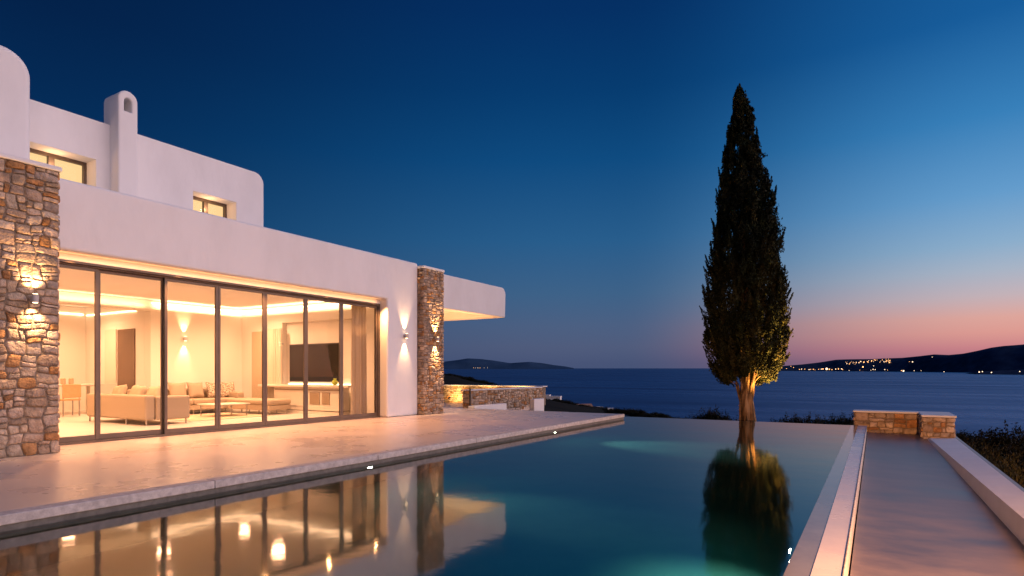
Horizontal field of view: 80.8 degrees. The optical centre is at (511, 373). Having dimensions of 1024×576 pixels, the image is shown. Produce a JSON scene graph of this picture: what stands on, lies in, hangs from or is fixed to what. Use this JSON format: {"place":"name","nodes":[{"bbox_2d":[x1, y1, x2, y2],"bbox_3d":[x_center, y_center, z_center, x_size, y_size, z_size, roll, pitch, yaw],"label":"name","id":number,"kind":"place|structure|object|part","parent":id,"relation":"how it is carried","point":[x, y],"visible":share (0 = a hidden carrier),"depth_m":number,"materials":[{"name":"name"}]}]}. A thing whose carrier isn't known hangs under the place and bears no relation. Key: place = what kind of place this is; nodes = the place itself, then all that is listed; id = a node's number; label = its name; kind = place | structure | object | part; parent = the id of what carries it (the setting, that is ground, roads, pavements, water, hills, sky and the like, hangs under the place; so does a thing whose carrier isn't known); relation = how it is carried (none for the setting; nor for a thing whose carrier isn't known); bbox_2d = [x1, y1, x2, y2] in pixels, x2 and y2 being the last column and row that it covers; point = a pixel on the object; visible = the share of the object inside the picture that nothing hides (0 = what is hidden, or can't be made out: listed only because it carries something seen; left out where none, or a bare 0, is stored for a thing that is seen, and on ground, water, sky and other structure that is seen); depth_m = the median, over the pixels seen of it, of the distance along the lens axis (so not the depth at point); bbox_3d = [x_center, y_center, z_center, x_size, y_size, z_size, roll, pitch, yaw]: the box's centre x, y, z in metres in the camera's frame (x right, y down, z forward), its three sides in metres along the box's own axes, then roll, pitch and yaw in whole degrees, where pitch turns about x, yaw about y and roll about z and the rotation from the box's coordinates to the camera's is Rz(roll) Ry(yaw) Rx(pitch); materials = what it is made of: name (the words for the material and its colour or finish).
{"place":"outdoors","nodes":[
{"label":"outdoors","id":0,"kind":"place"},
{"bbox_2d":[60,378,65,383],"bbox_3d":[-12.596,0.219,16.876,0.120,0.178,0.120,0,0,31],"label":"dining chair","id":1,"kind":"object","parent":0,"point":[62,380],"visible":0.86,"depth_m":16.84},
{"bbox_2d":[69,378,73,383],"bbox_3d":[-12.492,0.219,17.047,0.120,0.178,0.120,0,0,31],"label":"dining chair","id":2,"kind":"object","parent":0,"point":[71,380],"visible":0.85,"depth_m":17.00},
{"bbox_2d":[101,384,116,393],"bbox_3d":[-11.425,0.717,16.871,0.450,0.854,0.440,0,0,31],"label":"dining chair","id":3,"kind":"object","parent":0,"point":[107,388],"visible":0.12,"depth_m":16.73,"materials":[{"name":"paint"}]},
{"bbox_2d":[0,407,614,511],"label":"terrace","id":4,"kind":"structure","parent":0,"point":[77,471],"depth_m":8.85,"materials":[{"name":"beige stone"}]},
{"bbox_2d":[0,45,504,457],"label":"villa","id":5,"kind":"object","parent":4,"relation":"on","point":[130,256],"visible":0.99,"depth_m":13.03,"materials":[{"name":"white paint"}]},
{"bbox_2d":[30,293,38,302],"bbox_3d":[-6.628,-1.040,8.351,0.125,0.126,0.080,0,0,31],"label":"wall lamp","id":6,"kind":"object","parent":5,"relation":"attached to","point":[34,298],"visible":1,"depth_m":8.32,"materials":[{"name":"silver metal"}]},
{"bbox_2d":[30,148,86,183],"bbox_3d":[-9.444,-3.845,12.308,0.105,1.350,1.370,0,0,31],"label":"window","id":7,"kind":"structure","parent":5,"relation":"in","point":[72,170],"depth_m":12.56,"materials":[{"name":"clear glass"}]},
{"bbox_2d":[60,384,80,416],"bbox_3d":[-11.950,0.717,16.195,0.450,0.854,0.440,0,0,31],"label":"dining chair","id":8,"kind":"object","parent":5,"relation":"on","point":[71,392],"visible":0.81,"depth_m":16.07,"materials":[{"name":"beige wood"}]},
{"bbox_2d":[59,384,93,411],"bbox_3d":[-12.707,0.727,16.885,1.000,0.834,2.000,0,0,31],"label":"dining table","id":9,"kind":"object","parent":5,"relation":"on","point":[87,388],"visible":0.1,"depth_m":17.81,"materials":[{"name":"paint"}]},
{"bbox_2d":[58,264,98,442],"bbox_3d":[-7.220,-0.318,9.625,0.045,2.863,1.086,0,0,31],"label":"sliding door","id":10,"kind":"structure","parent":5,"relation":"in","point":[96,271],"depth_m":10.05,"materials":[{"name":"brown metal"}]},
{"bbox_2d":[117,328,134,393],"bbox_3d":[-11.173,-0.075,17.424,0.941,2.410,0.028,0,0,31],"label":"smoked door","id":11,"kind":"structure","parent":5,"relation":"in","point":[125,337],"depth_m":17.39,"materials":[{"name":"brown wood"}]},
{"bbox_2d":[99,270,162,438],"bbox_3d":[-6.701,-0.318,10.602,0.045,2.863,1.116,0,0,31],"label":"sliding door","id":12,"kind":"structure","parent":5,"relation":"in","point":[158,431],"depth_m":10.66,"materials":[{"name":"clear glass"}]},
{"bbox_2d":[87,393,189,425],"bbox_3d":[-8.778,0.812,14.125,2.620,0.664,1.030,0,0,31],"label":"sofa","id":13,"kind":"object","parent":5,"relation":"on","point":[145,408],"visible":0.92,"depth_m":13.52,"materials":[{"name":"beige fabric"}]},
{"bbox_2d":[112,384,127,393],"bbox_3d":[-9.308,0.450,14.252,0.480,0.360,0.190,-7,-26,31],"label":"cushion","id":14,"kind":"object","parent":13,"relation":"on","point":[121,389],"visible":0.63,"depth_m":14.15,"materials":[{"name":"beige fabric"}]},
{"bbox_2d":[129,385,146,394],"bbox_3d":[-8.601,0.450,13.825,0.480,0.360,0.190,4,-20,27],"label":"cushion","id":15,"kind":"object","parent":13,"relation":"on","point":[138,390],"visible":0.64,"depth_m":13.74,"materials":[{"name":"beige fabric"}]},
{"bbox_2d":[146,386,159,395],"bbox_3d":[-7.971,0.450,13.446,0.480,0.360,0.190,-3,-23,23],"label":"cushion","id":16,"kind":"object","parent":13,"relation":"on","point":[153,391],"visible":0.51,"depth_m":13.36,"materials":[{"name":"beige fabric"}]},
{"bbox_2d":[127,388,243,413],"bbox_3d":[-9.210,0.787,17.147,1.020,0.714,2.860,0,0,31],"label":"sofa","id":17,"kind":"object","parent":5,"relation":"on","point":[194,402],"visible":0.33,"depth_m":17.21,"materials":[{"name":"beige fabric"}]},
{"bbox_2d":[168,382,186,394],"bbox_3d":[-9.421,0.490,16.952,0.170,0.480,0.520,-16,-8,30],"label":"cushion","id":18,"kind":"object","parent":17,"relation":"on","point":[177,388],"visible":0.79,"depth_m":16.88,"materials":[{"name":"beige fabric"}]},
{"bbox_2d":[186,382,204,397],"bbox_3d":[-9.139,0.490,17.381,0.170,0.480,0.520,-15,-6,24],"label":"cushion","id":19,"kind":"object","parent":17,"relation":"on","point":[195,390],"visible":0.97,"depth_m":17.30,"materials":[{"name":"beige fabric"}]},
{"bbox_2d":[205,382,221,397],"bbox_3d":[-8.825,0.490,17.862,0.170,0.480,0.520,-16,-8,30],"label":"cushion","id":20,"kind":"object","parent":17,"relation":"on","point":[210,390],"visible":0.63,"depth_m":17.69,"materials":[{"name":"beige fabric"}]},
{"bbox_2d":[221,382,234,396],"bbox_3d":[-8.595,0.490,18.205,0.170,0.480,0.520,-15,-6,24],"label":"cushion","id":21,"kind":"object","parent":17,"relation":"on","point":[227,387],"visible":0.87,"depth_m":18.09,"materials":[{"name":"beige fabric"}]},
{"bbox_2d":[165,278,217,433],"bbox_3d":[-6.105,-0.318,11.474,0.045,2.863,1.046,0,0,31],"label":"sliding door","id":22,"kind":"structure","parent":5,"relation":"in","point":[213,427],"depth_m":11.40,"materials":[{"name":"brown metal"}]},
{"bbox_2d":[193,196,226,217],"bbox_3d":[-7.733,-3.790,15.147,0.105,1.240,1.220,0,0,31],"label":"window","id":23,"kind":"structure","parent":5,"relation":"in","point":[199,204],"depth_m":15.28,"materials":[{"name":"clear glass"}]},
{"bbox_2d":[168,413,273,420],"bbox_3d":[-7.967,1.139,15.837,2.200,0.009,2.300,0,0,31],"label":"rug","id":24,"kind":"object","parent":5,"relation":"on","point":[202,417],"visible":0.73,"depth_m":15.80,"materials":[{"name":"beige carpet"}]},
{"bbox_2d":[197,402,249,415],"bbox_3d":[-7.726,0.975,16.141,0.800,0.339,1.030,0,0,31],"label":"coffee table","id":25,"kind":"object","parent":24,"relation":"on","point":[223,404],"visible":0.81,"depth_m":16.05,"materials":[{"name":"paint"}]},
{"bbox_2d":[218,285,264,429],"bbox_3d":[-5.558,-0.318,12.382,0.045,2.863,1.066,0,0,31],"label":"sliding door","id":26,"kind":"structure","parent":5,"relation":"in","point":[251,424],"depth_m":12.31,"materials":[{"name":"brown metal"}]},
{"bbox_2d":[252,331,261,397],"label":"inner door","id":27,"kind":"structure","parent":5,"relation":"in","point":[256,336],"depth_m":18.77,"materials":[{"name":"wood"}]},
{"bbox_2d":[227,398,290,414],"bbox_3d":[-7.307,0.937,17.349,1.910,0.414,0.770,0,0,31],"label":"ottoman","id":28,"kind":"object","parent":5,"relation":"on","point":[272,404],"visible":0.87,"depth_m":16.94,"materials":[{"name":"beige fabric"}]},
{"bbox_2d":[267,328,281,397],"bbox_3d":[-7.227,-0.110,18.252,0.720,2.480,0.107,0,0,31],"label":"curtain","id":29,"kind":"object","parent":5,"relation":"hanging from","point":[274,359],"visible":0.66,"depth_m":18.23,"materials":[{"name":"beige fabric"}]},
{"bbox_2d":[265,291,305,425],"bbox_3d":[-5.003,-0.318,13.303,0.045,2.863,1.076,0,0,31],"label":"sliding door","id":30,"kind":"structure","parent":5,"relation":"in","point":[303,419],"depth_m":13.45,"materials":[{"name":"clear glass"}]},
{"bbox_2d":[258,384,350,414],"bbox_3d":[-5.877,0.728,17.368,3.800,0.832,0.580,0,0,31],"label":"media cabinet","id":31,"kind":"object","parent":5,"relation":"on","point":[323,399],"visible":0.69,"depth_m":16.92,"materials":[{"name":"paint"}]},
{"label":"door","id":32,"kind":"part","parent":31,"relation":"part of","materials":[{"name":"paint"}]},
{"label":"door","id":33,"kind":"part","parent":31,"relation":"part of","materials":[{"name":"brown wood"}]},
{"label":"door","id":34,"kind":"part","parent":31,"relation":"part of","materials":[{"name":"brown wood"}]},
{"bbox_2d":[332,378,337,384],"bbox_3d":[-4.909,0.235,16.679,0.170,0.191,0.170,0,0,31],"label":"vase","id":35,"kind":"object","parent":31,"relation":"on","point":[334,381],"visible":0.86,"depth_m":16.62,"materials":[{"name":"yellow glass"}]},
{"bbox_2d":[290,343,338,381],"bbox_3d":[-5.777,-0.310,17.611,2.120,1.120,0.096,0,0,31],"label":"television","id":36,"kind":"object","parent":5,"relation":"attached to","point":[323,362],"visible":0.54,"depth_m":17.49,"materials":[{"name":"glass"}]},
{"bbox_2d":[306,297,341,421],"bbox_3d":[-4.448,-0.318,14.224,0.045,2.863,1.066,0,0,31],"label":"sliding door","id":37,"kind":"structure","parent":5,"relation":"in","point":[339,416],"depth_m":14.40,"materials":[{"name":"brown metal"}]},
{"bbox_2d":[351,305,366,413],"bbox_3d":[-3.987,-0.435,15.662,0.188,3.130,0.530,0,0,31],"label":"curtain","id":38,"kind":"object","parent":5,"relation":"hanging from","point":[358,367],"visible":0.79,"depth_m":15.65,"materials":[{"name":"fabric"}]},
{"bbox_2d":[342,302,376,418],"bbox_3d":[-3.853,-0.318,15.211,0.045,2.863,1.231,0,0,31],"label":"sliding door","id":39,"kind":"structure","parent":5,"relation":"in","point":[346,303],"depth_m":15.42,"materials":[{"name":"brown metal"}]},
{"bbox_2d":[443,402,528,409],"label":"patio","id":40,"kind":"structure","parent":0,"point":[452,405],"depth_m":26.30,"materials":[{"name":"beige stone"}]},
{"bbox_2d":[443,385,546,404],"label":"boundary wall","id":41,"kind":"structure","parent":40,"relation":"on","point":[454,393],"depth_m":29.53,"materials":[{"name":"stone"}]},
{"bbox_2d":[461,387,542,410],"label":"boundary wall","id":42,"kind":"structure","parent":40,"relation":"on","point":[516,397],"depth_m":24.47,"materials":[{"name":"stone"}]},
{"bbox_2d":[443,358,573,368],"bbox_3d":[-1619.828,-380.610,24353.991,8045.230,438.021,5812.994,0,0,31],"label":"island","id":43,"kind":"structure","parent":0,"point":[468,363],"depth_m":23570.07,"materials":[{"name":"black"}]},
{"bbox_2d":[0,0,1023,367],"label":"sky","id":44,"kind":"structure","parent":0,"point":[564,157],"materials":[{"name":"blue"}]},
{"bbox_2d":[443,368,1023,437],"bbox_3d":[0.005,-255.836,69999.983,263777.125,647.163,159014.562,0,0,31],"label":"sea","id":45,"kind":"structure","parent":0,"point":[975,402],"depth_m":1010.46,"materials":[{"name":"liquid"}]},
{"bbox_2d":[443,375,1023,452],"bbox_3d":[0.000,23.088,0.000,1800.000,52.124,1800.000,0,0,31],"label":"hillside","id":46,"kind":"structure","parent":0,"point":[550,405],"depth_m":106.00,"materials":[{"name":"plant"}]},
{"bbox_2d":[530,398,543,410],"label":"garden wall","id":47,"kind":"structure","parent":46,"relation":"on","point":[537,404],"depth_m":24.17,"materials":[{"name":"white paint"}]},
{"bbox_2d":[548,396,561,399],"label":"cottage","id":48,"kind":"structure","parent":46,"relation":"on","point":[554,397],"depth_m":188.64,"materials":[{"name":"white paint"}]},
{"bbox_2d":[604,408,622,413],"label":"shrub","id":49,"kind":"object","parent":46,"relation":"on","point":[610,411],"visible":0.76,"depth_m":87.10,"materials":[{"name":"green plant"}]},
{"bbox_2d":[613,406,627,415],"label":"shrub","id":50,"kind":"object","parent":46,"relation":"on","point":[624,411],"visible":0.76,"depth_m":87.11,"materials":[{"name":"green plant"}]},
{"bbox_2d":[630,409,647,416],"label":"shrub","id":51,"kind":"object","parent":46,"relation":"on","point":[634,413],"visible":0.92,"depth_m":77.75,"materials":[{"name":"green plant"}]},
{"bbox_2d":[641,414,657,417],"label":"shrub","id":52,"kind":"object","parent":46,"relation":"on","point":[650,415],"visible":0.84,"depth_m":72.58,"materials":[{"name":"green plant"}]},
{"bbox_2d":[651,412,661,417],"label":"shrub","id":53,"kind":"object","parent":46,"relation":"on","point":[656,414],"visible":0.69,"depth_m":73.84,"materials":[{"name":"green plant"}]},
{"bbox_2d":[690,407,716,419],"bbox_3d":[9.465,2.653,29.927,1.652,1.928,1.592,0,0,-38],"label":"shrub","id":54,"kind":"object","parent":46,"relation":"on","point":[694,417],"visible":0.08,"depth_m":29.91,"materials":[{"name":"green plant"}]},
{"bbox_2d":[698,407,719,419],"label":"shrub","id":55,"kind":"object","parent":46,"relation":"on","point":[710,413],"visible":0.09,"depth_m":29.74,"materials":[{"name":"green plant"}]},
{"bbox_2d":[708,408,723,419],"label":"shrub","id":56,"kind":"object","parent":46,"relation":"on","point":[715,415],"visible":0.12,"depth_m":29.76,"materials":[{"name":"green plant"}]},
{"bbox_2d":[702,405,730,420],"bbox_3d":[10.113,2.565,30.003,1.654,2.106,1.724,0,0,38],"label":"shrub","id":57,"kind":"object","parent":46,"relation":"on","point":[716,409],"visible":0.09,"depth_m":29.81,"materials":[{"name":"green plant"}]},
{"bbox_2d":[699,83,793,421],"bbox_3d":[6.834,-2.682,17.613,2.603,11.605,2.461,0,0,31],"label":"cypress tree","id":58,"kind":"object","parent":46,"relation":"on","point":[743,338],"visible":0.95,"depth_m":17.12,"materials":[{"name":"green plant"}]},
{"bbox_2d":[774,411,796,422],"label":"shrub","id":59,"kind":"object","parent":46,"relation":"on","point":[789,421],"visible":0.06,"depth_m":24.36,"materials":[{"name":"green plant"}]},
{"bbox_2d":[784,411,808,421],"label":"shrub","id":60,"kind":"object","parent":46,"relation":"on","point":[795,418],"visible":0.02,"depth_m":26.54,"materials":[{"name":"green plant"}]},
{"bbox_2d":[797,412,824,423],"bbox_3d":[12.007,2.389,24.157,1.425,1.774,1.367,0,0,-35],"label":"shrub","id":61,"kind":"object","parent":46,"relation":"on","point":[815,422],"visible":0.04,"depth_m":24.12,"materials":[{"name":"green plant"}]},
{"bbox_2d":[824,413,847,424],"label":"shrub","id":62,"kind":"object","parent":46,"relation":"on","point":[836,423],"visible":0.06,"depth_m":24.34,"materials":[{"name":"green plant"}]},
{"bbox_2d":[828,414,853,424],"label":"shrub","id":63,"kind":"object","parent":46,"relation":"on","point":[843,420],"visible":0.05,"depth_m":24.56,"materials":[{"name":"green plant"}]},
{"bbox_2d":[956,429,984,442],"bbox_3d":[19.238,2.833,25.991,2.203,0.988,2.123,0,0,10],"label":"shrub","id":64,"kind":"object","parent":46,"relation":"on","point":[963,433],"visible":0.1,"depth_m":25.66,"materials":[{"name":"green plant"}]},
{"bbox_2d":[959,431,991,449],"bbox_3d":[15.748,2.590,20.867,2.029,1.169,1.627,0,0,38],"label":"shrub","id":65,"kind":"object","parent":46,"relation":"on","point":[966,440],"visible":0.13,"depth_m":20.82,"materials":[{"name":"green plant"}]},
{"bbox_2d":[960,438,1002,456],"bbox_3d":[10.969,2.020,14.492,1.464,1.072,1.289,0,0,-43],"label":"grass tuft","id":66,"kind":"object","parent":46,"relation":"on","point":[982,447],"visible":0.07,"depth_m":14.35,"materials":[{"name":"green plant"}]},
{"bbox_2d":[964,440,1009,464],"bbox_3d":[13.010,2.449,17.012,1.656,1.261,1.654,0,0,41],"label":"shrub","id":67,"kind":"object","parent":46,"relation":"on","point":[989,452],"visible":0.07,"depth_m":16.70,"materials":[{"name":"green plant"}]},
{"bbox_2d":[967,441,1010,466],"bbox_3d":[10.219,1.988,13.255,1.254,1.093,1.180,0,0,-26],"label":"grass tuft","id":68,"kind":"object","parent":46,"relation":"on","point":[988,452],"visible":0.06,"depth_m":13.11,"materials":[{"name":"green plant"}]},
{"bbox_2d":[969,419,1023,453],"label":"shrub","id":69,"kind":"object","parent":46,"relation":"on","point":[1000,439],"visible":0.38,"depth_m":20.92,"materials":[{"name":"green plant"}]},
{"bbox_2d":[976,436,1023,467],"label":"shrub","id":70,"kind":"object","parent":46,"relation":"on","point":[1020,449],"visible":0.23,"depth_m":17.07,"materials":[{"name":"green plant"}]},
{"bbox_2d":[982,443,1023,477],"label":"grass tuft","id":71,"kind":"object","parent":46,"relation":"on","point":[986,456],"visible":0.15,"depth_m":11.45,"materials":[{"name":"green plant"}]},
{"bbox_2d":[992,453,1023,487],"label":"grass tuft","id":72,"kind":"object","parent":46,"relation":"on","point":[1005,465],"visible":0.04,"depth_m":10.37,"materials":[{"name":"green plant"}]},
{"bbox_2d":[993,455,1023,486],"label":"shrub","id":73,"kind":"object","parent":46,"relation":"on","point":[1014,470],"visible":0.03,"depth_m":13.26,"materials":[{"name":"green plant"}]},
{"bbox_2d":[1001,459,1023,485],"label":"grass tuft","id":74,"kind":"object","parent":46,"relation":"on","point":[1006,471],"visible":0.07,"depth_m":9.60,"materials":[{"name":"green plant"}]},
{"bbox_2d":[1001,446,1023,481],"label":"shrub","id":75,"kind":"object","parent":46,"relation":"on","point":[1015,455],"visible":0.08,"depth_m":13.80,"materials":[{"name":"green plant"}]},
{"bbox_2d":[1008,464,1023,486],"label":"grass tuft","id":76,"kind":"object","parent":46,"relation":"on","point":[1018,472],"visible":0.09,"depth_m":8.85,"materials":[{"name":"green plant"}]},
{"bbox_2d":[780,344,1023,372],"bbox_3d":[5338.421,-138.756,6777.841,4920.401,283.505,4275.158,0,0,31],"label":"headland","id":77,"kind":"structure","parent":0,"point":[1004,358],"depth_m":6144.80,"materials":[{"name":"black"}]},
{"bbox_2d":[850,432,1023,575],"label":"walkway","id":78,"kind":"structure","parent":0,"point":[924,509],"depth_m":5.85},
{"bbox_2d":[853,409,956,438],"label":"stone wall","id":79,"kind":"structure","parent":78,"relation":"on","point":[925,424],"depth_m":14.34,"materials":[{"name":"brown stone"}]},
{"bbox_2d":[927,438,1023,544],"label":"parapet wall","id":80,"kind":"structure","parent":78,"relation":"on","point":[1000,495],"depth_m":7.06,"materials":[{"name":"white paint"}]},
{"bbox_2d":[966,370,1023,374],"bbox_3d":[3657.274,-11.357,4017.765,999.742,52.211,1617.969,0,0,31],"label":"promontory","id":81,"kind":"structure","parent":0,"point":[1012,372],"depth_m":3767.94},
{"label":"patio","id":82,"kind":"structure","parent":0,"visible":0},
{"bbox_2d":[468,403,506,409],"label":"garden wall","id":83,"kind":"structure","parent":82,"relation":"on","point":[502,406],"depth_m":21.52,"materials":[{"name":"white paint"}]},
{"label":"pool basin","id":84,"kind":"structure","parent":0,"visible":0},
{"bbox_2d":[0,414,623,525],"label":"pool coping","id":85,"kind":"object","parent":84,"relation":"on","point":[45,511],"visible":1,"depth_m":6.64,"materials":[{"name":"stone"}]},
{"bbox_2d":[0,417,623,531],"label":"pool waterline","id":86,"kind":"object","parent":84,"relation":"attached to","point":[20,525],"visible":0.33,"depth_m":6.63,"materials":[{"name":"grey stone"}]},
{"bbox_2d":[0,416,850,575],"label":"pool water","id":87,"kind":"structure","parent":84,"relation":"in","point":[638,496],"depth_m":5.42,"materials":[{"name":"blue liquid"}]},
{"bbox_2d":[783,425,857,575],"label":"pool wall","id":88,"kind":"structure","parent":84,"relation":"attached to","point":[802,560],"depth_m":5.23,"materials":[{"name":"paint"}]},
{"bbox_2d":[810,425,865,575],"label":"pool ledge","id":89,"kind":"object","parent":88,"relation":"attached to","point":[830,558],"visible":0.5,"depth_m":5.22,"materials":[{"name":"white stone"}]},
{"bbox_2d":[842,425,866,575],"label":"ledge lip","id":90,"kind":"object","parent":89,"relation":"attached to","point":[848,556],"visible":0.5,"depth_m":5.61,"materials":[{"name":"white stone"}]}
]}

